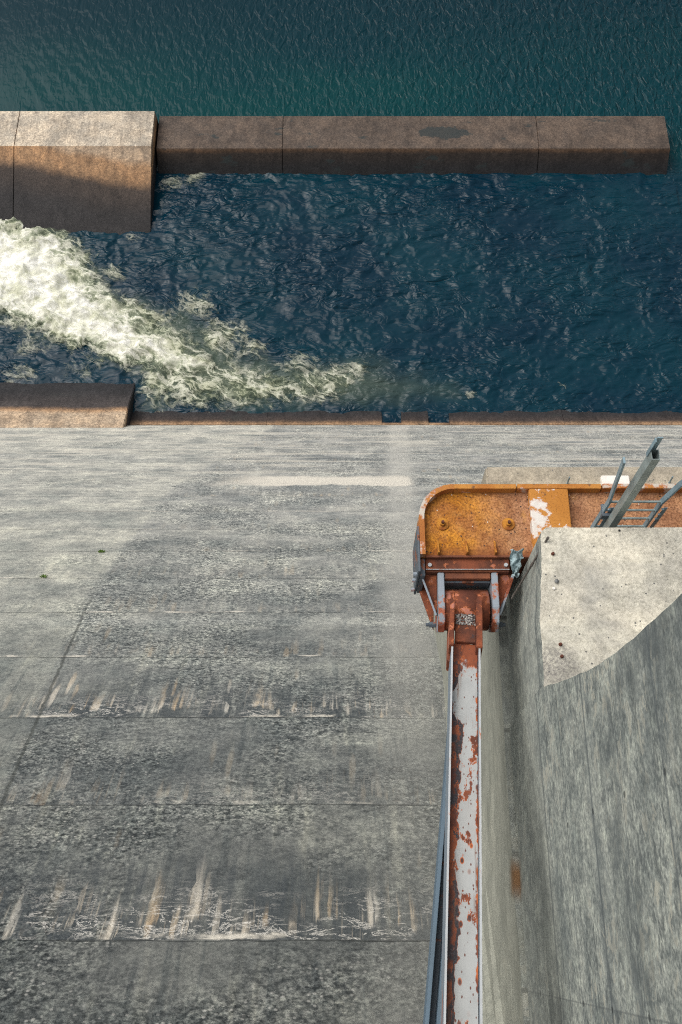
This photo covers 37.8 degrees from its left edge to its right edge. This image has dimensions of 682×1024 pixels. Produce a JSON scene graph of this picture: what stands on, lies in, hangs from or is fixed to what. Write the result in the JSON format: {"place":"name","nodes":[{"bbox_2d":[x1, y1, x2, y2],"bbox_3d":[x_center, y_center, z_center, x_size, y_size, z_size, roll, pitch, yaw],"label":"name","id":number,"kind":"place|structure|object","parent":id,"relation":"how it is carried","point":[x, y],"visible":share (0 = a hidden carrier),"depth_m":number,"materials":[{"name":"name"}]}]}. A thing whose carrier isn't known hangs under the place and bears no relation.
{"place":"outdoors","nodes":[
{"label":"outdoors","id":0,"kind":"place"},
{"bbox_2d":[0,409,681,1023],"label":"spillway","id":1,"kind":"object","parent":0,"point":[222,731],"visible":0.77,"depth_m":18.38,"materials":[{"name":"concrete"}]},
{"bbox_2d":[434,467,681,1023],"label":"spillway pier","id":2,"kind":"structure","parent":1,"relation":"on","point":[581,745],"depth_m":8.08,"materials":[{"name":"concrete"}]},
{"bbox_2d":[511,536,548,598],"bbox_3d":[1.761,0.532,9.307,0.028,0.837,0.392,34,70,14],"label":"iron rod","id":3,"kind":"object","parent":2,"relation":"attached to","point":[529,568],"visible":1,"depth_m":9.33,"materials":[{"name":"grey metal"}]},
{"bbox_2d":[411,484,681,631],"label":"trunnion girder","id":4,"kind":"object","parent":2,"relation":"attached to","point":[469,536],"visible":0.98,"depth_m":9.95,"materials":[{"name":"metal"}]},
{"bbox_2d":[423,590,489,1023],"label":"gate arm","id":5,"kind":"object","parent":4,"relation":"attached to","point":[453,993],"depth_m":8.46,"materials":[{"name":"paint"}]},
{"bbox_2d":[455,613,475,625],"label":"gravel","id":6,"kind":"structure","parent":5,"relation":"on","point":[469,619],"depth_m":9.69,"materials":[{"name":"grey gravel"}]},
{"bbox_2d":[510,548,523,577],"bbox_3d":[1.707,0.497,9.658,0.144,0.183,0.261,0,66,0],"label":"torn sheet","id":7,"kind":"object","parent":4,"relation":"attached to","point":[516,557],"visible":1,"depth_m":9.65,"materials":[{"name":"silver metal"}]},
{"bbox_2d":[590,437,681,527],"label":"ladder","id":8,"kind":"object","parent":4,"relation":"attached to","point":[612,517],"visible":0.78,"depth_m":9.01,"materials":[{"name":"metal"}]},
{"bbox_2d":[600,476,629,484],"bbox_3d":[2.942,-0.315,10.690,0.300,0.073,0.142,0,66,0],"label":"cable box","id":9,"kind":"object","parent":2,"relation":"on","point":[611,479],"visible":0.56,"depth_m":10.66,"materials":[{"name":"white paint"}]},
{"bbox_2d":[0,0,681,422],"bbox_3d":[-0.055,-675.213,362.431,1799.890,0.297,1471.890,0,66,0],"label":"water","id":10,"kind":"structure","parent":0,"point":[438,298],"depth_m":75.63,"materials":[{"name":"blue liquid"}]},
{"bbox_2d":[0,382,134,427],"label":"apron slab","id":11,"kind":"structure","parent":10,"relation":"in","point":[75,405],"depth_m":67.81,"materials":[{"name":"concrete"}]},
{"bbox_2d":[0,111,158,234],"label":"sill wall","id":12,"kind":"structure","parent":10,"relation":"in","point":[77,171],"depth_m":75.48,"materials":[{"name":"concrete"}]},
{"bbox_2d":[0,173,363,405],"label":"foam","id":13,"kind":"object","parent":10,"relation":"on","point":[47,279],"visible":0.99,"depth_m":71.77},
{"bbox_2d":[156,116,669,175],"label":"sill wall","id":14,"kind":"structure","parent":10,"relation":"in","point":[383,145],"depth_m":77.26,"materials":[{"name":"concrete"}]}
]}

